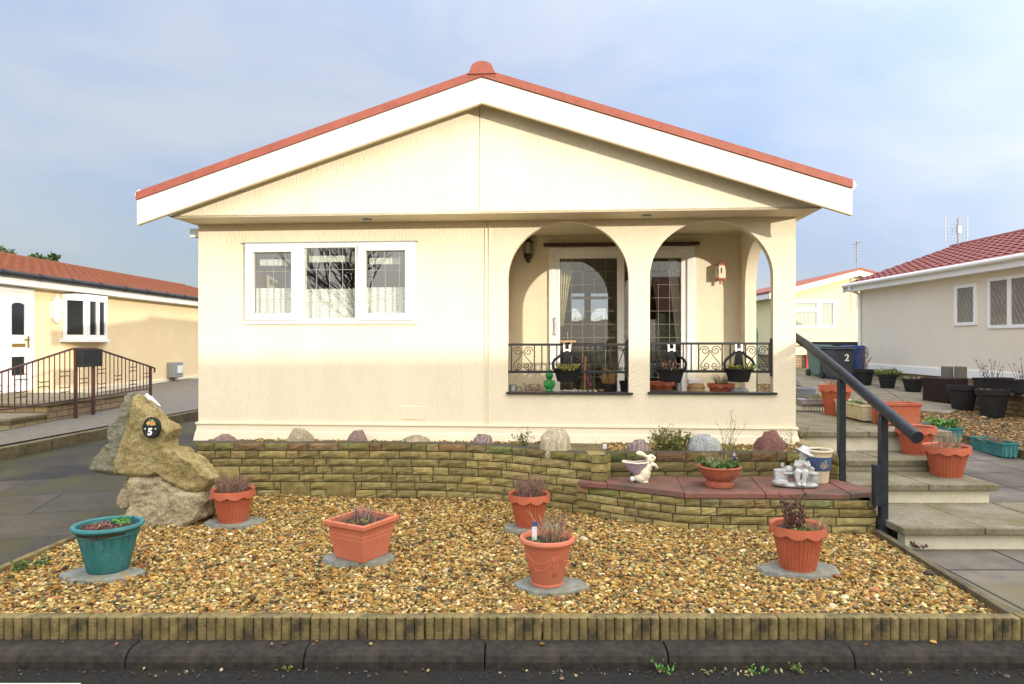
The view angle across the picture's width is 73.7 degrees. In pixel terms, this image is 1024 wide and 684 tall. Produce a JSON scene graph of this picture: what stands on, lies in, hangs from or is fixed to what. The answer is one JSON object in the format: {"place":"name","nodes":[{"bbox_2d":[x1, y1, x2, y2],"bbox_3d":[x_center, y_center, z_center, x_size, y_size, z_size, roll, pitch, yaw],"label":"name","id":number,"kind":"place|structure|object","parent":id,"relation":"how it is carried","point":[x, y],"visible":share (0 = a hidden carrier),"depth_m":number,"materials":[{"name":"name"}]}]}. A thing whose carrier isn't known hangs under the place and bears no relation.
{"place":"outdoors","nodes":[
{"label":"outdoors","id":0,"kind":"place"},
{"bbox_2d":[0,378,197,444],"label":"pavement","id":1,"kind":"structure","parent":0,"point":[175,396],"depth_m":12.07,"materials":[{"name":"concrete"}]},
{"bbox_2d":[0,347,155,417],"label":"stair railing","id":2,"kind":"object","parent":1,"relation":"on","point":[75,399],"visible":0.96,"depth_m":11.41,"materials":[{"name":"brown metal"}]},
{"bbox_2d":[77,349,102,366],"bbox_3d":[-7.210,0.270,11.660,0.120,0.300,0.540,0,0,0],"label":"post box","id":3,"kind":"object","parent":2,"relation":"attached to","point":[89,357],"visible":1,"depth_m":11.55,"materials":[{"name":"black plastic"}]},
{"bbox_2d":[0,409,198,564],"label":"driveway","id":4,"kind":"structure","parent":0,"point":[49,497],"depth_m":6.82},
{"bbox_2d":[4,534,75,566],"bbox_3d":[-3.320,1.522,5.002,0.050,0.115,0.994,0,0,2],"label":"edging board","id":5,"kind":"object","parent":4,"relation":"on","point":[34,554],"visible":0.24,"depth_m":4.81,"materials":[{"name":"brown wood"}]},
{"bbox_2d":[0,393,153,431],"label":"wall","id":6,"kind":"structure","parent":4,"relation":"on","point":[10,419],"depth_m":11.34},
{"bbox_2d":[0,410,197,459],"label":"driveway kerb","id":7,"kind":"structure","parent":4,"relation":"on","point":[28,447],"depth_m":9.46,"materials":[{"name":"grey concrete"}]},
{"bbox_2d":[0,494,996,628],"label":"gravel","id":8,"kind":"structure","parent":0,"point":[881,590],"depth_m":4.41,"materials":[{"name":"brown gravel"}]},
{"bbox_2d":[59,567,145,583],"bbox_3d":[-2.619,1.490,4.365,0.533,0.036,0.307,0,0,0],"label":"slate slab","id":9,"kind":"object","parent":8,"relation":"on","point":[79,575],"depth_m":4.30,"materials":[{"name":"grey stone"}]},
{"bbox_2d":[69,514,144,574],"bbox_3d":[-2.613,1.306,4.418,0.426,0.333,0.400,0,0,-11],"label":"plant pot","id":10,"kind":"object","parent":9,"relation":"on","point":[106,545],"visible":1,"depth_m":4.32,"materials":[{"name":"teal plastic"}]},
{"bbox_2d":[204,517,265,529],"bbox_3d":[-2.282,1.490,5.623,0.487,0.036,0.311,0,0,0],"label":"slate slab","id":11,"kind":"object","parent":8,"relation":"on","point":[249,522],"depth_m":5.54,"materials":[{"name":"grey stone"}]},
{"bbox_2d":[210,473,255,523],"bbox_3d":[-2.300,1.283,5.637,0.355,0.378,0.357,0,0,-17],"label":"plant pot","id":12,"kind":"object","parent":11,"relation":"on","point":[232,502],"visible":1,"depth_m":5.54,"materials":[{"name":"plastic"}]},
{"bbox_2d":[322,553,394,567],"bbox_3d":[-1.058,1.490,4.683,0.514,0.036,0.276,0,0,0],"label":"slate slab","id":13,"kind":"object","parent":8,"relation":"on","point":[331,559],"depth_m":4.58,"materials":[{"name":"grey stone"}]},
{"bbox_2d":[323,502,398,562],"bbox_3d":[-1.032,1.288,4.708,0.399,0.368,0.430,0,0,30],"label":"plant pot","id":14,"kind":"object","parent":13,"relation":"on","point":[360,535],"visible":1,"depth_m":4.61,"materials":[{"name":"plastic"}]},
{"bbox_2d":[504,523,559,534],"bbox_3d":[0.160,1.490,5.463,0.456,0.036,0.281,0,0,0],"label":"slate slab","id":15,"kind":"object","parent":8,"relation":"on","point":[513,528],"depth_m":5.40,"materials":[{"name":"stone"}]},
{"bbox_2d":[508,473,549,528],"bbox_3d":[0.140,1.264,5.481,0.346,0.416,0.339,0,0,38],"label":"plant pot","id":16,"kind":"object","parent":15,"relation":"on","point":[524,499],"visible":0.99,"depth_m":5.39,"materials":[{"name":"plastic"}]},
{"bbox_2d":[514,577,588,597],"bbox_3d":[0.241,1.490,4.164,0.457,0.036,0.309,0,0,0],"label":"slate slab","id":17,"kind":"object","parent":8,"relation":"on","point":[569,586],"depth_m":4.09,"materials":[{"name":"grey stone"}]},
{"bbox_2d":[519,510,582,587],"bbox_3d":[0.219,1.251,4.174,0.349,0.442,0.342,0,0,-18],"label":"plant pot","id":18,"kind":"object","parent":17,"relation":"on","point":[547,551],"visible":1,"depth_m":4.08,"materials":[{"name":"plastic"}]},
{"bbox_2d":[756,561,840,581],"bbox_3d":[1.869,1.490,4.448,0.530,0.036,0.309,0,0,0],"label":"slate slab","id":19,"kind":"object","parent":8,"relation":"on","point":[774,569],"depth_m":4.38,"materials":[{"name":"grey stone"}]},
{"bbox_2d":[769,489,831,572],"bbox_3d":[1.885,1.219,4.461,0.392,0.505,0.356,0,0,-6],"label":"plant pot","id":20,"kind":"object","parent":19,"relation":"on","point":[798,538],"visible":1,"depth_m":4.37,"materials":[{"name":"plastic"}]},
{"bbox_2d":[0,669,1023,683],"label":"road","id":21,"kind":"structure","parent":0,"point":[857,676],"depth_m":3.34,"materials":[{"name":"grey asphalt"}]},
{"bbox_2d":[7,667,1008,680],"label":"fallen leaves","id":22,"kind":"object","parent":21,"relation":"on","point":[748,675],"visible":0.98,"depth_m":3.38,"materials":[{"name":"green plant"}]},
{"bbox_2d":[0,667,1023,682],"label":"kerb grit","id":23,"kind":"object","parent":21,"relation":"on","point":[562,678],"visible":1,"depth_m":3.37,"materials":[{"name":"gravel"}]},
{"bbox_2d":[0,0,1023,320],"label":"sky","id":24,"kind":"structure","parent":0,"point":[919,104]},
{"bbox_2d":[485,366,808,654],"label":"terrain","id":25,"kind":"structure","parent":0,"point":[800,370],"depth_m":25.76,"materials":[{"name":"grey plant"}]},
{"bbox_2d":[0,613,93,639],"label":"edging stone","id":26,"kind":"object","parent":25,"relation":"on","point":[44,626],"visible":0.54,"depth_m":3.57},
{"bbox_2d":[0,638,139,669],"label":"kerb stone","id":27,"kind":"object","parent":25,"relation":"on","point":[88,654],"visible":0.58,"depth_m":3.44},
{"bbox_2d":[0,252,197,392],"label":"park home","id":28,"kind":"object","parent":25,"relation":"on","point":[150,321],"visible":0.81,"depth_m":15.84,"materials":[{"name":"beige paint"}]},
{"bbox_2d":[0,285,33,392],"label":"front door","id":29,"kind":"structure","parent":28,"relation":"in","point":[16,303],"depth_m":13.47,"materials":[{"name":"white plastic"}]},
{"bbox_2d":[50,294,62,322],"bbox_3d":[-9.690,-0.720,14.535,0.220,0.620,0.200,0,0,0],"label":"wall lantern","id":30,"kind":"object","parent":28,"relation":"attached to","point":[56,305],"depth_m":14.48,"materials":[{"name":"white paint"}]},
{"bbox_2d":[59,293,109,341],"bbox_3d":[-9.645,-0.535,15.660,0.361,1.070,1.760,0,0,0],"label":"bow window","id":31,"kind":"structure","parent":28,"relation":"in","point":[84,316],"depth_m":15.22,"materials":[{"name":"white plastic"}]},
{"bbox_2d":[167,362,182,380],"bbox_3d":[-9.646,0.992,19.295,0.279,0.823,1.316,0,0,-7],"label":"meter box","id":32,"kind":"object","parent":28,"relation":"attached to","point":[174,369],"visible":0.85,"depth_m":19.44,"materials":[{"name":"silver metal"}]},
{"bbox_2d":[89,613,201,640],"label":"edging stone","id":33,"kind":"object","parent":25,"relation":"on","point":[162,626],"visible":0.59,"depth_m":3.57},
{"bbox_2d":[89,393,218,526],"bbox_3d":[-2.988,1.047,5.783,1.048,1.242,0.462,0,0,0],"label":"standing rock","id":34,"kind":"object","parent":25,"relation":"on","point":[170,480],"visible":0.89,"depth_m":5.59,"materials":[{"name":"stone"}]},
{"bbox_2d":[142,417,160,437],"bbox_3d":[-2.931,0.697,5.554,0.140,0.170,0.042,0,-8,4],"label":"number plaque","id":35,"kind":"object","parent":34,"relation":"attached to","point":[151,427],"visible":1,"depth_m":5.54,"materials":[{"name":"black plastic"}]},
{"bbox_2d":[126,639,310,669],"bbox_3d":[-1.493,1.629,3.500,0.888,0.146,0.160,0,0,0],"label":"kerb stone","id":36,"kind":"object","parent":25,"relation":"on","point":[196,654],"visible":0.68,"depth_m":3.44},
{"bbox_2d":[198,613,312,639],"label":"edging stone","id":37,"kind":"object","parent":25,"relation":"on","point":[254,626],"visible":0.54,"depth_m":3.57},
{"bbox_2d":[311,613,425,640],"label":"edging stone","id":38,"kind":"object","parent":25,"relation":"on","point":[369,626],"visible":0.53,"depth_m":3.56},
{"bbox_2d":[304,638,484,669],"bbox_3d":[-0.591,1.625,3.500,0.901,0.146,0.160,0,0,0],"label":"kerb stone","id":39,"kind":"object","parent":25,"relation":"on","point":[415,654],"visible":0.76,"depth_m":3.44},
{"bbox_2d":[195,441,610,512],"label":"garden wall","id":40,"kind":"structure","parent":25,"relation":"on","point":[400,469],"depth_m":6.59,"materials":[{"name":"brick"}]},
{"bbox_2d":[540,428,570,459],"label":"boulder","id":41,"kind":"object","parent":40,"relation":"on","point":[554,439],"visible":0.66,"depth_m":6.19,"materials":[{"name":"beige stone"}]},
{"bbox_2d":[426,613,541,643],"bbox_3d":[-0.149,1.510,3.601,0.610,0.135,0.074,0,0,0],"label":"edging stone","id":42,"kind":"object","parent":25,"relation":"on","point":[507,626],"visible":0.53,"depth_m":3.57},
{"bbox_2d":[135,61,855,444],"bbox_3d":[0.040,-0.478,10.764,6.794,4.237,8.945,0,0,4],"label":"park home","id":43,"kind":"object","parent":25,"relation":"on","point":[453,195],"visible":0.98,"depth_m":6.91,"materials":[{"name":"beige paint"}]},
{"bbox_2d":[255,269,276,312],"bbox_3d":[-2.994,-0.209,8.257,0.156,1.299,0.400,0,0,4],"label":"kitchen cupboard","id":44,"kind":"object","parent":43,"relation":"in","point":[263,279],"visible":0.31,"depth_m":8.08,"materials":[{"name":"white"}]},
{"bbox_2d":[256,288,290,312],"bbox_3d":[-2.479,-0.419,7.226,0.469,0.302,0.023,0,0,4],"label":"net curtain","id":45,"kind":"object","parent":43,"relation":"hanging from","point":[264,306],"visible":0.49,"depth_m":7.23,"materials":[{"name":"white fabric"}]},
{"bbox_2d":[242,240,417,323],"bbox_3d":[-1.886,-0.612,7.078,1.858,0.849,0.105,0,0,4],"label":"front window","id":46,"kind":"structure","parent":43,"relation":"in","point":[298,250],"depth_m":7.05,"materials":[{"name":"white plastic"}]},
{"bbox_2d":[307,289,354,317],"bbox_3d":[-1.875,-0.388,7.180,0.600,0.344,0.023,0,0,4],"label":"net curtain","id":47,"kind":"object","parent":43,"relation":"hanging from","point":[335,303],"visible":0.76,"depth_m":7.18,"materials":[{"name":"white fabric"}]},
{"bbox_2d":[367,287,404,312],"bbox_3d":[-1.288,-0.419,7.136,0.473,0.305,0.023,0,0,4],"label":"net curtain","id":48,"kind":"object","parent":43,"relation":"hanging from","point":[392,299],"visible":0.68,"depth_m":7.14,"materials":[{"name":"white fabric"}]},
{"bbox_2d":[560,259,572,325],"bbox_3d":[0.692,-0.664,8.680,0.189,0.928,0.040,0,0,4],"label":"door curtain","id":49,"kind":"object","parent":43,"relation":"hanging from","point":[565,269],"depth_m":8.68,"materials":[{"name":"white fabric"}]},
{"bbox_2d":[508,339,628,376],"bbox_3d":[0.573,0.163,6.936,1.226,0.376,0.040,0,0,4],"label":"balustrade","id":50,"kind":"object","parent":43,"relation":"attached to","point":[626,344],"visible":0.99,"depth_m":6.92,"materials":[{"name":"black metal"}]},
{"bbox_2d":[551,345,581,381],"bbox_3d":[0.551,0.214,6.848,0.312,0.373,0.250,0,0,4],"label":"hanging planter","id":51,"kind":"object","parent":50,"relation":"hanging from","point":[567,371],"visible":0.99,"depth_m":6.84,"materials":[{"name":"black plastic"}]},
{"bbox_2d":[560,319,674,391],"bbox_3d":[1.477,0.247,10.276,1.800,1.185,0.900,0,0,4],"label":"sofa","id":52,"kind":"object","parent":43,"relation":"in","point":[588,328],"visible":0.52,"depth_m":10.30,"materials":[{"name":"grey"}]},
{"bbox_2d":[549,246,694,391],"bbox_3d":[1.346,-0.143,8.418,1.782,2.066,0.146,0,0,4],"label":"sliding door","id":53,"kind":"structure","parent":43,"relation":"in","point":[686,254],"depth_m":8.41,"materials":[{"name":"white plastic"}]},
{"bbox_2d":[667,258,679,341],"bbox_3d":[2.051,-0.547,8.578,0.211,1.139,0.040,0,0,4],"label":"door curtain","id":54,"kind":"object","parent":43,"relation":"hanging from","point":[675,295],"depth_m":8.58,"materials":[{"name":"white fabric"}]},
{"bbox_2d":[650,338,771,375],"bbox_3d":[1.994,0.152,6.829,1.210,0.378,0.040,0,0,4],"label":"balustrade","id":55,"kind":"object","parent":43,"relation":"attached to","point":[763,370],"visible":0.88,"depth_m":6.82,"materials":[{"name":"black metal"}]},
{"bbox_2d":[656,344,686,381],"bbox_3d":[1.601,0.211,6.785,0.284,0.373,0.235,0,0,-25],"label":"hanging planter","id":56,"kind":"object","parent":55,"relation":"hanging from","point":[669,371],"visible":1,"depth_m":6.77,"materials":[{"name":"black plastic"}]},
{"bbox_2d":[723,344,755,381],"bbox_3d":[2.251,0.209,6.741,0.321,0.373,0.208,0,0,4],"label":"hanging planter","id":57,"kind":"object","parent":55,"relation":"hanging from","point":[736,371],"visible":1,"depth_m":6.72,"materials":[{"name":"black plastic"}]},
{"bbox_2d":[796,333,923,533],"bbox_3d":[2.863,0.694,6.073,0.126,1.791,2.477,0,0,0],"label":"handrail","id":58,"kind":"object","parent":43,"relation":"attached to","point":[879,482],"visible":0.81,"depth_m":5.31,"materials":[{"name":"black metal"}]},
{"bbox_2d":[207,439,792,451],"bbox_3d":[-0.177,1.274,6.696,6.107,0.532,1.109,0,0,3],"label":"planting bed","id":59,"kind":"object","parent":25,"relation":"on","point":[585,446],"visible":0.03,"depth_m":6.65,"materials":[{"name":"soil"}]},
{"bbox_2d":[286,428,313,441],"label":"boulder","id":60,"kind":"object","parent":59,"relation":"on","point":[298,434],"visible":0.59,"depth_m":6.76,"materials":[{"name":"stone"}]},
{"bbox_2d":[237,437,800,451],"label":"bed gravel","id":61,"kind":"structure","parent":59,"relation":"on","point":[619,445],"depth_m":6.71,"materials":[{"name":"beige gravel"}]},
{"bbox_2d":[648,423,694,450],"bbox_3d":[1.456,0.887,6.307,0.430,0.270,0.452,0,0,0],"label":"leafy shrub","id":62,"kind":"object","parent":59,"relation":"on","point":[671,442],"visible":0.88,"depth_m":6.24,"materials":[{"name":"green plant"}]},
{"bbox_2d":[686,434,721,450],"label":"boulder","id":63,"kind":"object","parent":59,"relation":"on","point":[702,442],"visible":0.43,"depth_m":6.20,"materials":[{"name":"grey stone"}]},
{"bbox_2d":[603,438,838,479],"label":"raised bed wall","id":64,"kind":"structure","parent":59,"relation":"on","point":[680,463],"depth_m":6.09,"materials":[{"name":"brick"}]},
{"bbox_2d":[754,430,785,450],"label":"boulder","id":65,"kind":"object","parent":59,"relation":"on","point":[771,440],"visible":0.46,"depth_m":6.23,"materials":[{"name":"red stone"}]},
{"bbox_2d":[485,639,667,669],"bbox_3d":[0.324,1.629,3.500,0.915,0.146,0.160,0,0,0],"label":"kerb stone","id":66,"kind":"object","parent":25,"relation":"on","point":[570,654],"visible":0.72,"depth_m":3.44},
{"bbox_2d":[542,613,658,639],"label":"edging stone","id":67,"kind":"object","parent":25,"relation":"on","point":[616,626],"visible":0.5,"depth_m":3.57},
{"bbox_2d":[658,613,777,641],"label":"edging stone","id":68,"kind":"object","parent":25,"relation":"on","point":[727,626],"visible":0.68,"depth_m":3.56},
{"bbox_2d":[576,476,876,534],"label":"bench wall","id":69,"kind":"structure","parent":25,"relation":"on","point":[742,504],"depth_m":5.46,"materials":[{"name":"brick"}]},
{"bbox_2d":[622,451,657,482],"bbox_3d":[1.090,1.067,5.829,0.305,0.268,0.139,0,0,0],"label":"rabbit ornament","id":70,"kind":"object","parent":69,"relation":"on","point":[641,470],"visible":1,"depth_m":5.79,"materials":[{"name":"white ceramic"}]},
{"bbox_2d":[694,452,743,488],"bbox_3d":[1.726,1.056,5.679,0.361,0.289,0.354,0,0,-29],"label":"clay bowl","id":71,"kind":"object","parent":69,"relation":"on","point":[720,472],"visible":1,"depth_m":5.58,"materials":[{"name":"ceramic"}]},
{"bbox_2d":[772,445,818,487],"bbox_3d":[2.349,1.030,5.647,0.374,0.354,0.180,0,0,6],"label":"boy statuette","id":72,"kind":"object","parent":69,"relation":"on","point":[804,475],"visible":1,"depth_m":5.62,"materials":[{"name":"grey stone"}]},
{"bbox_2d":[806,447,833,483],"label":"ceramic pot","id":73,"kind":"object","parent":69,"relation":"on","point":[820,460],"visible":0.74,"depth_m":5.77,"materials":[{"name":"ceramic"}]},
{"bbox_2d":[663,638,853,669],"bbox_3d":[1.252,1.626,3.500,0.928,0.146,0.160,0,0,0],"label":"kerb stone","id":74,"kind":"object","parent":25,"relation":"on","point":[742,654],"visible":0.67,"depth_m":3.44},
{"bbox_2d":[756,268,876,367],"bbox_3d":[13.875,-0.865,33.750,7.250,4.210,13.100,0,0,0],"label":"park home","id":75,"kind":"object","parent":25,"relation":"on","point":[826,310],"visible":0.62,"depth_m":27.50,"materials":[{"name":"white paint"}]},
{"bbox_2d":[796,300,835,327],"bbox_3d":[11.902,-1.117,27.490,2.234,1.139,0.060,0,0,0],"label":"window","id":76,"kind":"structure","parent":75,"relation":"in","point":[809,313],"depth_m":27.49,"materials":[{"name":"white plastic"}]},
{"bbox_2d":[774,613,898,640],"bbox_3d":[1.712,1.510,3.598,0.630,0.135,0.074,0,0,0],"label":"edging stone","id":77,"kind":"object","parent":25,"relation":"on","point":[843,626],"visible":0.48,"depth_m":3.56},
{"bbox_2d":[796,404,952,441],"bbox_3d":[3.675,1.271,8.590,1.542,0.738,3.412,0,0,0],"label":"landing","id":78,"kind":"object","parent":25,"relation":"on","point":[821,424],"visible":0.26,"depth_m":7.29,"materials":[{"name":"grey concrete"}]},
{"bbox_2d":[796,394,823,411],"bbox_3d":[3.900,0.790,8.903,0.358,0.224,0.302,0,0,0],"label":"lattice planter","id":79,"kind":"object","parent":78,"relation":"on","point":[806,402],"visible":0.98,"depth_m":8.81,"materials":[{"name":"grey plastic"}]},
{"bbox_2d":[818,378,853,414],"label":"plant pot","id":80,"kind":"object","parent":78,"relation":"on","point":[828,392],"visible":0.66,"depth_m":8.43,"materials":[{"name":"plastic"}]},
{"bbox_2d":[834,399,872,420],"bbox_3d":[4.054,0.784,8.020,0.278,0.206,0.790,0,0,4],"label":"planter trough","id":81,"kind":"object","parent":78,"relation":"on","point":[859,410],"visible":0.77,"depth_m":7.81,"materials":[{"name":"beige plastic"}]},
{"bbox_2d":[872,400,922,425],"bbox_3d":[4.190,0.769,7.450,0.432,0.266,0.272,0,0,-4],"label":"planter trough","id":82,"kind":"object","parent":78,"relation":"on","point":[909,411],"visible":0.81,"depth_m":7.34,"materials":[{"name":"plastic"}]},
{"bbox_2d":[800,437,1023,548],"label":"garden steps","id":83,"kind":"structure","parent":25,"relation":"on","point":[925,506],"depth_m":5.73,"materials":[{"name":"beige concrete"}]},
{"bbox_2d":[894,424,937,454],"bbox_3d":[3.982,0.961,6.733,0.370,0.282,0.370,0,0,10],"label":"plant pot","id":84,"kind":"object","parent":83,"relation":"on","point":[908,446],"visible":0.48,"depth_m":6.64,"materials":[{"name":"plastic"}]},
{"bbox_2d":[921,431,972,477],"bbox_3d":[3.925,1.011,6.167,0.418,0.392,0.392,0,0,-23],"label":"plant pot","id":85,"kind":"object","parent":83,"relation":"on","point":[947,459],"visible":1,"depth_m":6.07,"materials":[{"name":"plastic"}]},
{"bbox_2d":[841,229,1023,384],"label":"park home","id":86,"kind":"object","parent":25,"relation":"on","point":[953,305],"visible":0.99,"depth_m":16.61,"materials":[{"name":"white paint"}]},
{"bbox_2d":[954,283,977,325],"bbox_3d":[10.505,-0.855,15.794,0.070,0.950,0.798,0,0,0],"label":"window","id":87,"kind":"structure","parent":86,"relation":"in","point":[965,296],"depth_m":15.76,"materials":[{"name":"white plastic"}]},
{"bbox_2d":[987,274,1023,328],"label":"window","id":88,"kind":"structure","parent":86,"relation":"in","point":[1005,294],"depth_m":14.51,"materials":[{"name":"white plastic"}]},
{"bbox_2d":[842,639,1023,668],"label":"kerb stone","id":89,"kind":"object","parent":25,"relation":"on","point":[940,654],"visible":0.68,"depth_m":3.44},
{"bbox_2d":[894,613,1020,640],"bbox_3d":[2.347,1.512,3.595,0.627,0.135,0.074,0,0,0],"label":"edging stone","id":90,"kind":"object","parent":25,"relation":"on","point":[960,626],"visible":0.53,"depth_m":3.56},
{"bbox_2d":[796,373,957,414],"bbox_3d":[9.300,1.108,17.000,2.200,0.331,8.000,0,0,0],"label":"side path","id":91,"kind":"structure","parent":0,"point":[899,385],"depth_m":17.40,"materials":[{"name":"grey concrete"}]},
{"bbox_2d":[806,345,832,375],"bbox_3d":[8.833,0.533,19.620,0.463,0.900,0.840,0,0,-7],"label":"wheelie bin","id":92,"kind":"object","parent":91,"relation":"on","point":[815,365],"visible":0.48,"depth_m":19.56,"materials":[{"name":"green plastic"}]},
{"bbox_2d":[819,346,856,378],"bbox_3d":[8.854,0.571,18.620,0.643,0.900,0.840,0,0,-7],"label":"wheelie bin","id":93,"kind":"object","parent":91,"relation":"on","point":[843,356],"visible":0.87,"depth_m":18.29,"materials":[{"name":"grey plastic"}]},
{"bbox_2d":[852,348,874,384],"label":"plant pot","id":94,"kind":"object","parent":91,"relation":"on","point":[863,376],"visible":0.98,"depth_m":16.78,"materials":[{"name":"black plastic"}]},
{"bbox_2d":[874,368,903,387],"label":"plant pot","id":95,"kind":"object","parent":91,"relation":"on","point":[887,378],"visible":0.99,"depth_m":16.06,"materials":[{"name":"black plastic"}]},
{"bbox_2d":[901,376,922,391],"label":"plant pot","id":96,"kind":"object","parent":91,"relation":"on","point":[910,384],"visible":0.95,"depth_m":15.27,"materials":[{"name":"black plastic"}]},
{"bbox_2d":[923,377,967,402],"bbox_3d":[8.627,0.946,13.600,0.540,0.470,0.560,0,0,-17],"label":"brown box","id":97,"kind":"object","parent":91,"relation":"on","point":[935,389],"visible":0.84,"depth_m":13.44,"materials":[{"name":"brown plastic"}]},
{"bbox_2d":[758,373,1023,448],"bbox_3d":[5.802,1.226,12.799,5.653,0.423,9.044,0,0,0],"label":"side gravel","id":98,"kind":"structure","parent":0,"point":[1001,429],"depth_m":10.86,"materials":[{"name":"brown gravel"}]},
{"bbox_2d":[946,385,976,410],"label":"plant pot","id":99,"kind":"object","parent":98,"relation":"on","point":[962,397],"visible":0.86,"depth_m":12.33,"materials":[{"name":"black plastic"}]},
{"bbox_2d":[975,388,1010,417],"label":"plant pot","id":100,"kind":"object","parent":98,"relation":"on","point":[992,403],"visible":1,"depth_m":11.42,"materials":[{"name":"black plastic"}]},
{"bbox_2d":[974,393,1023,418],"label":"brick planter","id":101,"kind":"object","parent":98,"relation":"on","point":[1015,406],"visible":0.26,"depth_m":11.66,"materials":[{"name":"brown brick"}]},
{"bbox_2d":[972,359,1014,389],"bbox_3d":[8.588,0.578,12.259,0.631,0.569,0.544,0,0,-9],"label":"planter trough","id":102,"kind":"object","parent":101,"relation":"on","point":[991,382],"visible":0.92,"depth_m":12.10,"materials":[{"name":"black plastic"}]},
{"bbox_2d":[1004,358,1023,393],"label":"planter trough","id":103,"kind":"object","parent":101,"relation":"on","point":[1015,385],"visible":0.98,"depth_m":11.47,"materials":[{"name":"black plastic"}]},
{"bbox_2d":[876,442,1023,612],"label":"driveway","id":104,"kind":"structure","parent":0,"point":[1006,475],"depth_m":7.58,"materials":[{"name":"grey concrete"}]},
{"bbox_2d":[874,530,941,571],"bbox_3d":[2.795,1.518,4.849,0.050,0.125,0.898,0,0,5],"label":"edging board","id":105,"kind":"object","parent":104,"relation":"on","point":[907,550],"visible":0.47,"depth_m":4.80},
{"bbox_2d":[922,415,963,443],"bbox_3d":[6.047,1.216,9.600,0.419,0.353,0.610,0,0,2],"label":"planter trough","id":106,"kind":"object","parent":104,"relation":"on","point":[947,425],"visible":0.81,"depth_m":9.49,"materials":[{"name":"teal plastic"}]},
{"bbox_2d":[936,568,1016,613],"bbox_3d":[2.725,1.518,4.029,0.050,0.125,0.736,0,0,5],"label":"edging board","id":107,"kind":"object","parent":104,"relation":"on","point":[991,603],"visible":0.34,"depth_m":3.98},
{"bbox_2d":[969,436,1019,457],"bbox_3d":[6.108,1.312,8.670,0.344,0.232,0.630,0,0,2],"label":"planter trough","id":108,"kind":"object","parent":104,"relation":"on","point":[1003,448],"visible":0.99,"depth_m":8.55,"materials":[{"name":"teal plastic"}]},
{"bbox_2d":[913,549,1023,612],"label":"garden path","id":109,"kind":"structure","parent":0,"point":[997,574],"depth_m":4.66,"materials":[{"name":"grey concrete"}]},
{"bbox_3d":[1.239,0.715,7.152,2.766,0.350,0.370,0,0,4],"label":"porch planter","id":110,"kind":"object","parent":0,"visible":0},
{"bbox_2d":[707,374,734,390],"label":"plant pot","id":111,"kind":"object","parent":110,"relation":"on","point":[721,385],"visible":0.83,"depth_m":7.03,"materials":[{"name":"ceramic"}]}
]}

